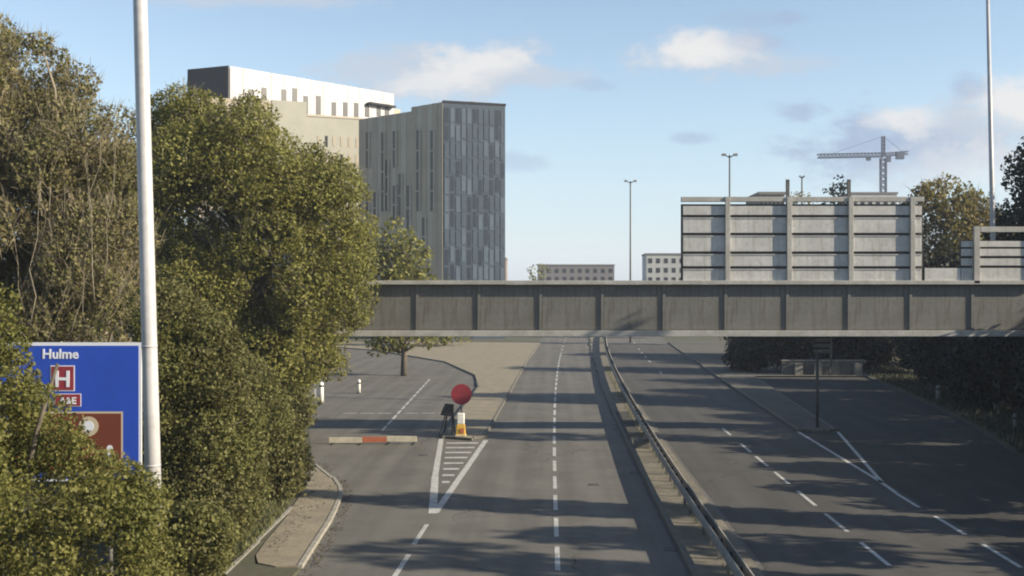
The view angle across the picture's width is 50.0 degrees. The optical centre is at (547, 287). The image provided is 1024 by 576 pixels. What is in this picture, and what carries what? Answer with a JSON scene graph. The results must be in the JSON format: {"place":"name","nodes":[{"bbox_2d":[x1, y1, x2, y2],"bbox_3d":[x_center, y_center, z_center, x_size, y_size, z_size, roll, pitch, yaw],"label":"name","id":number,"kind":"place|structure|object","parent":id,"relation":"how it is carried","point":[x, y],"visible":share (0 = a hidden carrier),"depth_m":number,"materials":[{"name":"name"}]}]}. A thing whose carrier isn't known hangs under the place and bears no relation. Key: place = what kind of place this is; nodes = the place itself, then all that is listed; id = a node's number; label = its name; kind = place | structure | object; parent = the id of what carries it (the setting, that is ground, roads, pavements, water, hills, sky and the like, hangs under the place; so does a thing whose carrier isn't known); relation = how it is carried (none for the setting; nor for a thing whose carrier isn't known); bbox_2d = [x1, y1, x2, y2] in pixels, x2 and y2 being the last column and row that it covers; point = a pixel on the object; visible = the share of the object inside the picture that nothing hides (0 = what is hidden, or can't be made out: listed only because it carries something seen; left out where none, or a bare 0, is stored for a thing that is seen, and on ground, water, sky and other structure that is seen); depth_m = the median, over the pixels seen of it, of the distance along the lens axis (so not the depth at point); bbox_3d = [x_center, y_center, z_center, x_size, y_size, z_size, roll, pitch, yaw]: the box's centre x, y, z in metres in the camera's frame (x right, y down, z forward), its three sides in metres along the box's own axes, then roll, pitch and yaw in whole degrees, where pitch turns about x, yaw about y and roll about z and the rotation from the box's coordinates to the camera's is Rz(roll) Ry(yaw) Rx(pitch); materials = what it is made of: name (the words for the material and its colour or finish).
{"place":"outdoors","nodes":[
{"label":"outdoors","id":0,"kind":"place"},
{"bbox_2d":[5,388,311,575],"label":"verge","id":1,"kind":"structure","parent":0,"point":[246,565],"depth_m":32.37,"materials":[{"name":"green plant"}]},
{"bbox_2d":[0,240,128,484],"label":"verge tree","id":2,"kind":"object","parent":1,"relation":"on","point":[84,334],"visible":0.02,"depth_m":44.54,"materials":[{"name":"green plant"}]},
{"bbox_2d":[0,342,141,575],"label":"direction sign","id":3,"kind":"object","parent":1,"relation":"on","point":[100,383],"visible":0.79,"depth_m":29.99,"materials":[{"name":"blue"}]},
{"bbox_2d":[0,8,171,523],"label":"tall tree","id":4,"kind":"object","parent":1,"relation":"on","point":[55,167],"visible":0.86,"depth_m":34.59,"materials":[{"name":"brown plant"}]},
{"bbox_2d":[0,283,194,575],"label":"shrub","id":5,"kind":"object","parent":1,"relation":"on","point":[106,493],"visible":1,"depth_m":19.32,"materials":[{"name":"green plant"}]},
{"bbox_2d":[133,0,161,528],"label":"lamp column","id":6,"kind":"structure","parent":1,"relation":"on","point":[151,421],"depth_m":23.87,"materials":[{"name":"metal"}]},
{"bbox_2d":[106,75,198,210],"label":"bare tree","id":7,"kind":"object","parent":1,"relation":"on","point":[152,115],"visible":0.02,"depth_m":66.17,"materials":[{"name":"brown plant"}]},
{"bbox_2d":[95,211,224,415],"bbox_3d":[-21.909,1.279,61.987,8.490,13.442,8.823,0,0,0],"label":"verge tree","id":8,"kind":"object","parent":1,"relation":"on","point":[139,275],"visible":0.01,"depth_m":61.90,"materials":[{"name":"green plant"}]},
{"bbox_2d":[109,495,243,575],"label":"shrub","id":9,"kind":"object","parent":1,"relation":"on","point":[214,531],"visible":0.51,"depth_m":22.56,"materials":[{"name":"green plant"}]},
{"bbox_2d":[122,276,277,555],"bbox_3d":[-10.426,3.831,32.673,4.462,8.374,5.030,0,0,0],"label":"shrub","id":10,"kind":"object","parent":1,"relation":"on","point":[200,387],"visible":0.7,"depth_m":31.75,"materials":[{"name":"green plant"}]},
{"bbox_2d":[118,74,382,400],"bbox_3d":[-14.790,-1.286,55.164,13.223,18.570,10.459,0,0,0],"label":"green tree","id":11,"kind":"object","parent":1,"relation":"on","point":[315,290],"visible":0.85,"depth_m":53.25,"materials":[{"name":"green plant"}]},
{"bbox_2d":[222,507,292,573],"bbox_3d":[-9.035,7.927,34.529,0.196,0.143,9.863,0,0,-1],"label":"verge edging","id":12,"kind":"object","parent":1,"relation":"on","point":[260,537],"visible":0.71,"depth_m":34.22,"materials":[{"name":"concrete"}]},
{"bbox_2d":[206,347,316,501],"bbox_3d":[-10.794,5.060,41.497,4.141,5.936,4.859,0,0,0],"label":"shrub","id":13,"kind":"object","parent":1,"relation":"on","point":[285,438],"visible":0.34,"depth_m":40.83,"materials":[{"name":"green plant"}]},
{"bbox_2d":[273,380,322,427],"bbox_3d":[-14.682,5.630,60.462,4.844,4.801,5.123,0,0,0],"label":"shrub","id":14,"kind":"object","parent":1,"relation":"on","point":[300,407],"visible":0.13,"depth_m":59.31,"materials":[{"name":"green plant"}]},
{"bbox_2d":[107,401,307,575],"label":"grass","id":15,"kind":"structure","parent":0,"point":[275,513],"depth_m":36.53,"materials":[{"name":"green plant"}]},
{"bbox_2d":[194,98,362,326],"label":"cream building","id":16,"kind":"structure","parent":0,"point":[339,133],"depth_m":188.91,"materials":[{"name":"beige paint"}]},
{"bbox_2d":[348,137,350,146],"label":"window","id":17,"kind":"structure","parent":16,"relation":"in","point":[349,138],"depth_m":191.07,"materials":[{"name":"beige glass"}]},
{"bbox_2d":[187,66,399,223],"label":"white building","id":18,"kind":"structure","parent":0,"point":[323,98],"depth_m":211.04,"materials":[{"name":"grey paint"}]},
{"bbox_2d":[249,89,255,99],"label":"window","id":19,"kind":"structure","parent":18,"relation":"in","point":[250,90],"depth_m":203.34,"materials":[{"name":"grey glass"}]},
{"bbox_2d":[261,87,267,100],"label":"window","id":20,"kind":"structure","parent":18,"relation":"in","point":[263,90],"depth_m":205.44,"materials":[{"name":"grey glass"}]},
{"bbox_2d":[281,89,287,100],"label":"window","id":21,"kind":"structure","parent":18,"relation":"in","point":[284,93],"depth_m":208.73,"materials":[{"name":"grey glass"}]},
{"bbox_2d":[292,88,298,101],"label":"window","id":22,"kind":"structure","parent":18,"relation":"in","point":[295,91],"depth_m":210.57,"materials":[{"name":"grey glass"}]},
{"bbox_2d":[303,95,309,113],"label":"window","id":23,"kind":"structure","parent":18,"relation":"in","point":[305,98],"depth_m":212.64,"materials":[{"name":"grey glass"}]},
{"bbox_2d":[316,96,322,114],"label":"window","id":24,"kind":"structure","parent":18,"relation":"in","point":[319,99],"depth_m":214.72,"materials":[{"name":"grey glass"}]},
{"bbox_2d":[331,102,337,115],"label":"window","id":25,"kind":"structure","parent":18,"relation":"in","point":[334,105],"depth_m":217.41,"materials":[{"name":"grey glass"}]},
{"bbox_2d":[343,102,348,116],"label":"window","id":26,"kind":"structure","parent":18,"relation":"in","point":[345,104],"depth_m":219.65,"materials":[{"name":"grey glass"}]},
{"bbox_2d":[354,103,359,116],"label":"window","id":27,"kind":"structure","parent":18,"relation":"in","point":[356,105],"depth_m":221.59,"materials":[{"name":"grey glass"}]},
{"bbox_2d":[365,103,370,117],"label":"window","id":28,"kind":"structure","parent":18,"relation":"in","point":[367,107],"depth_m":223.60,"materials":[{"name":"grey glass"}]},
{"bbox_2d":[376,106,381,115],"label":"window","id":29,"kind":"structure","parent":18,"relation":"in","point":[378,108],"depth_m":225.74,"materials":[{"name":"grey glass"}]},
{"bbox_2d":[385,104,390,114],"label":"window","id":30,"kind":"structure","parent":18,"relation":"in","point":[387,110],"depth_m":227.68,"materials":[{"name":"grey glass"}]},
{"bbox_2d":[256,464,342,568],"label":"pavement","id":31,"kind":"structure","parent":0,"point":[298,546],"depth_m":36.42,"materials":[{"name":"concrete"}]},
{"bbox_2d":[263,484,334,552],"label":"leaf litter","id":32,"kind":"object","parent":31,"relation":"on","point":[298,515],"visible":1,"depth_m":38.06,"materials":[{"name":"brown plant"}]},
{"bbox_2d":[90,313,866,575],"bbox_3d":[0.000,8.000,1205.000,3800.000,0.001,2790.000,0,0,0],"label":"ground","id":33,"kind":"structure","parent":0,"point":[667,339],"depth_m":170.50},
{"bbox_2d":[359,100,505,339],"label":"taupe building","id":34,"kind":"structure","parent":33,"relation":"on","point":[434,173],"depth_m":172.19,"materials":[{"name":"taupe cladding panels"},{"name":"dark glass"},{"name":"blue tinted glass"}]},
{"bbox_2d":[366,132,369,167],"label":"slot window","id":35,"kind":"structure","parent":34,"relation":"in","point":[367,133],"depth_m":182.10,"materials":[{"name":"grey glass"}]},
{"bbox_2d":[366,185,369,217],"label":"slot window","id":36,"kind":"structure","parent":34,"relation":"in","point":[367,202],"depth_m":181.70,"materials":[{"name":"grey glass"}]},
{"bbox_2d":[373,192,377,223],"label":"slot window","id":37,"kind":"structure","parent":34,"relation":"in","point":[375,195],"depth_m":180.77,"materials":[{"name":"grey glass"}]},
{"bbox_2d":[381,132,385,210],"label":"slot window","id":38,"kind":"structure","parent":34,"relation":"in","point":[383,134],"depth_m":179.36,"materials":[{"name":"grey glass"}]},
{"bbox_2d":[385,159,389,210],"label":"slot window","id":39,"kind":"structure","parent":34,"relation":"in","point":[387,176],"depth_m":178.40,"materials":[{"name":"grey glass"}]},
{"bbox_2d":[392,131,396,167],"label":"slot window","id":40,"kind":"structure","parent":34,"relation":"in","point":[394,149],"depth_m":177.45,"materials":[{"name":"grey glass"}]},
{"bbox_2d":[392,185,396,221],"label":"slot window","id":41,"kind":"structure","parent":34,"relation":"in","point":[394,204],"depth_m":177.49,"materials":[{"name":"grey glass"}]},
{"bbox_2d":[398,174,402,217],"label":"slot window","id":42,"kind":"structure","parent":34,"relation":"in","point":[400,176],"depth_m":176.50,"materials":[{"name":"grey glass"}]},
{"bbox_2d":[406,185,410,229],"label":"slot window","id":43,"kind":"structure","parent":34,"relation":"in","point":[408,207],"depth_m":175.12,"materials":[{"name":"grey glass"}]},
{"bbox_2d":[416,130,420,210],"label":"slot window","id":44,"kind":"structure","parent":34,"relation":"in","point":[418,133],"depth_m":173.55,"materials":[{"name":"grey glass"}]},
{"bbox_2d":[422,217,426,253],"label":"slot window","id":45,"kind":"structure","parent":34,"relation":"in","point":[424,220],"depth_m":172.58,"materials":[{"name":"grey glass"}]},
{"bbox_2d":[430,130,434,210],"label":"slot window","id":46,"kind":"structure","parent":34,"relation":"in","point":[432,133],"depth_m":171.32,"materials":[{"name":"grey glass"}]},
{"bbox_2d":[526,263,549,279],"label":"tree","id":47,"kind":"object","parent":33,"relation":"on","point":[538,272],"visible":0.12,"depth_m":315.95,"materials":[{"name":"green plant"}]},
{"bbox_2d":[537,264,614,279],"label":"building","id":48,"kind":"structure","parent":33,"relation":"on","point":[580,272],"depth_m":420.00,"materials":[{"name":"grey concrete"}]},
{"bbox_2d":[790,191,813,203],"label":"tree","id":49,"kind":"object","parent":33,"relation":"on","point":[798,195],"visible":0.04,"depth_m":170.23,"materials":[{"name":"green plant"}]},
{"bbox_2d":[826,174,846,203],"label":"tree","id":50,"kind":"object","parent":33,"relation":"on","point":[842,188],"visible":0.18,"depth_m":149.69,"materials":[{"name":"green plant"}]},
{"bbox_2d":[817,136,908,191],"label":"tower crane","id":51,"kind":"object","parent":33,"relation":"on","point":[898,154],"visible":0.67,"depth_m":479.15,"materials":[{"name":"grey metal"}]},
{"bbox_2d":[505,258,507,279],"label":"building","id":52,"kind":"structure","parent":0,"point":[506,259],"depth_m":332.88,"materials":[{"name":"concrete"}]},
{"bbox_2d":[0,0,1023,279],"label":"sky","id":53,"kind":"structure","parent":0,"point":[598,95],"materials":[{"name":"blue"}]},
{"bbox_2d":[297,337,1023,575],"bbox_3d":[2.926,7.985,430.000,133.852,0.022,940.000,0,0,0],"label":"road","id":54,"kind":"structure","parent":0,"point":[545,478],"depth_m":46.54,"materials":[{"name":"grey asphalt"}]},
{"bbox_2d":[319,382,324,403],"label":"marker post","id":55,"kind":"object","parent":54,"relation":"on","point":[321,393],"visible":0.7,"depth_m":75.67,"materials":[{"name":"white plastic"}]},
{"bbox_2d":[301,463,353,575],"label":"leaf litter","id":56,"kind":"object","parent":54,"relation":"on","point":[332,524],"visible":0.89,"depth_m":35.74,"materials":[{"name":"brown plant"}]},
{"bbox_2d":[357,379,360,393],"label":"marker post","id":57,"kind":"object","parent":54,"relation":"on","point":[359,387],"visible":1,"depth_m":83.05,"materials":[{"name":"white plastic"}]},
{"bbox_2d":[329,436,416,444],"bbox_3d":[-8.930,7.792,56.225,4.482,0.404,0.750,0,0,0],"label":"road barrier","id":58,"kind":"object","parent":54,"relation":"on","point":[360,440],"visible":1,"depth_m":56.17,"materials":[{"name":"metal"}]},
{"bbox_2d":[355,215,436,375],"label":"green tree","id":59,"kind":"object","parent":54,"relation":"on","point":[398,263],"visible":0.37,"depth_m":99.48,"materials":[{"name":"green plant"}]},
{"bbox_2d":[318,342,540,440],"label":"traffic island","id":60,"kind":"structure","parent":54,"relation":"on","point":[495,369],"depth_m":110.18,"materials":[{"name":"concrete"}]},
{"bbox_2d":[428,277,472,345],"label":"tree","id":61,"kind":"object","parent":60,"relation":"on","point":[445,341],"visible":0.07,"depth_m":148.78,"materials":[{"name":"green plant"}]},
{"bbox_2d":[455,413,465,436],"bbox_3d":[-4.597,7.265,58.400,0.580,1.230,0.400,0,0,0],"label":"traffic bollard","id":62,"kind":"object","parent":60,"relation":"on","point":[460,429],"visible":1,"depth_m":58.28,"materials":[{"name":"orange"}]},
{"bbox_2d":[451,384,471,412],"bbox_3d":[-4.633,6.530,59.330,1.120,2.700,0.120,0,0,0],"label":"round sign","id":63,"kind":"object","parent":60,"relation":"on","point":[461,394],"visible":0.96,"depth_m":59.27,"materials":[{"name":"metal"}]},
{"bbox_2d":[439,403,454,436],"bbox_3d":[-5.448,7.122,59.474,0.802,1.739,1.129,0,0,0],"label":"folding sign stand","id":64,"kind":"object","parent":54,"relation":"on","point":[447,410],"visible":0.98,"depth_m":59.28,"materials":[{"name":"black metal"}]},
{"bbox_2d":[624,180,636,342],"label":"twin lamp column","id":65,"kind":"structure","parent":54,"relation":"on","point":[630,182],"depth_m":159.89,"materials":[{"name":"metal"}]},
{"bbox_2d":[589,337,769,575],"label":"median","id":66,"kind":"object","parent":54,"relation":"on","point":[698,556],"visible":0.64,"depth_m":41.48,"materials":[{"name":"concrete"}]},
{"bbox_2d":[634,438,649,448],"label":"concrete plinth","id":67,"kind":"structure","parent":66,"relation":"on","point":[641,443],"depth_m":53.85,"materials":[{"name":"concrete"}]},
{"bbox_2d":[604,337,753,575],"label":"crash barrier","id":68,"kind":"object","parent":66,"relation":"on","point":[736,565],"visible":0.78,"depth_m":38.35,"materials":[{"name":"metal"}]},
{"bbox_2d":[668,342,839,432],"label":"traffic island","id":69,"kind":"structure","parent":54,"relation":"on","point":[767,397],"depth_m":86.06,"materials":[{"name":"concrete"}]},
{"bbox_2d":[722,153,737,349],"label":"twin lamp column","id":70,"kind":"structure","parent":69,"relation":"on","point":[729,157],"depth_m":119.92,"materials":[{"name":"metal"}]},
{"bbox_2d":[719,337,773,351],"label":"dark tree","id":71,"kind":"object","parent":69,"relation":"on","point":[724,338],"depth_m":128.04,"materials":[{"name":"green plant"}]},
{"bbox_2d":[720,337,778,370],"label":"dark shrub","id":72,"kind":"object","parent":69,"relation":"on","point":[754,353],"visible":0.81,"depth_m":103.60,"materials":[{"name":"green plant"}]},
{"bbox_2d":[799,175,804,203],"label":"twin lamp column","id":73,"kind":"structure","parent":69,"relation":"on","point":[801,186],"depth_m":149.93,"materials":[{"name":"metal"}]},
{"bbox_2d":[813,337,831,426],"bbox_3d":[15.625,5.336,62.217,1.076,5.087,0.206,0,0,0],"label":"island sign","id":74,"kind":"object","parent":69,"relation":"on","point":[822,345],"visible":1,"depth_m":62.22,"materials":[{"name":"metal"}]},
{"bbox_2d":[764,337,813,369],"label":"dark shrub","id":75,"kind":"object","parent":54,"relation":"on","point":[790,348],"visible":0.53,"depth_m":104.19,"materials":[{"name":"green plant"}]},
{"bbox_2d":[805,337,862,361],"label":"dark shrub","id":76,"kind":"object","parent":54,"relation":"on","point":[842,347],"visible":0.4,"depth_m":103.54,"materials":[{"name":"green plant"}]},
{"bbox_2d":[642,253,680,279],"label":"building","id":77,"kind":"structure","parent":0,"point":[661,266],"depth_m":360.00,"materials":[{"name":"grey concrete"}]},
{"bbox_2d":[604,366,733,575],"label":"grass","id":78,"kind":"structure","parent":0,"point":[653,451],"depth_m":60.13,"materials":[{"name":"green plant"}]},
{"bbox_2d":[746,192,785,203],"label":"building","id":79,"kind":"structure","parent":0,"point":[770,194],"depth_m":200.00,"materials":[{"name":"grey concrete"}]},
{"bbox_2d":[719,373,889,375],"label":"footway","id":80,"kind":"structure","parent":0,"point":[755,374],"depth_m":98.66,"materials":[{"name":"concrete"}]},
{"bbox_2d":[781,360,863,374],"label":"parapet wall","id":81,"kind":"structure","parent":80,"relation":"on","point":[808,367],"depth_m":99.50,"materials":[{"name":"concrete"}]},
{"bbox_2d":[837,192,897,203],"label":"building","id":82,"kind":"structure","parent":0,"point":[873,194],"depth_m":300.00,"materials":[{"name":"grey concrete"}]},
{"bbox_2d":[863,355,1023,459],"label":"verge","id":83,"kind":"structure","parent":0,"point":[1006,445],"depth_m":69.00,"materials":[{"name":"green plant"}]},
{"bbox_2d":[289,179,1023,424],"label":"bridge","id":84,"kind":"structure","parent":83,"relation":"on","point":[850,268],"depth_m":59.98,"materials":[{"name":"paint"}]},
{"bbox_2d":[853,337,896,369],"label":"dark shrub","id":85,"kind":"object","parent":83,"relation":"on","point":[875,352],"visible":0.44,"depth_m":104.82,"materials":[{"name":"green plant"}]},
{"bbox_2d":[888,264,932,370],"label":"dark tree","id":86,"kind":"object","parent":83,"relation":"on","point":[903,364],"visible":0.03,"depth_m":100.39,"materials":[{"name":"green plant"}]},
{"bbox_2d":[892,247,958,382],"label":"dark tree","id":87,"kind":"object","parent":83,"relation":"on","point":[937,260],"visible":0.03,"depth_m":90.06,"materials":[{"name":"green plant"}]},
{"bbox_2d":[936,385,940,400],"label":"marker post","id":88,"kind":"object","parent":83,"relation":"on","point":[938,390],"visible":0.67,"depth_m":76.52,"materials":[{"name":"plastic"}]},
{"bbox_2d":[896,172,1002,347],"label":"autumn tree","id":89,"kind":"object","parent":83,"relation":"on","point":[973,208],"visible":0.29,"depth_m":98.60,"materials":[{"name":"green plant"}]},
{"bbox_2d":[902,257,1012,394],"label":"dark tree","id":90,"kind":"object","parent":83,"relation":"on","point":[929,350],"visible":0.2,"depth_m":79.46,"materials":[{"name":"green plant"}]},
{"bbox_2d":[939,337,1021,409],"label":"dark tree","id":91,"kind":"object","parent":83,"relation":"on","point":[968,360],"visible":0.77,"depth_m":69.86,"materials":[{"name":"green plant"}]},
{"bbox_2d":[986,0,999,409],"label":"lamp column","id":92,"kind":"structure","parent":83,"relation":"on","point":[991,173],"depth_m":69.89,"materials":[{"name":"metal"}]},
{"bbox_2d":[971,136,1023,409],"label":"dark tree","id":93,"kind":"object","parent":83,"relation":"on","point":[1008,218],"visible":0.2,"depth_m":71.59,"materials":[{"name":"green plant"}]},
{"bbox_2d":[1013,413,1016,430],"bbox_3d":[25.876,7.459,60.708,0.330,1.042,0.330,0,0,0],"label":"marker post","id":94,"kind":"object","parent":83,"relation":"on","point":[1015,419],"visible":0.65,"depth_m":60.63,"materials":[{"name":"plastic"}]}
]}

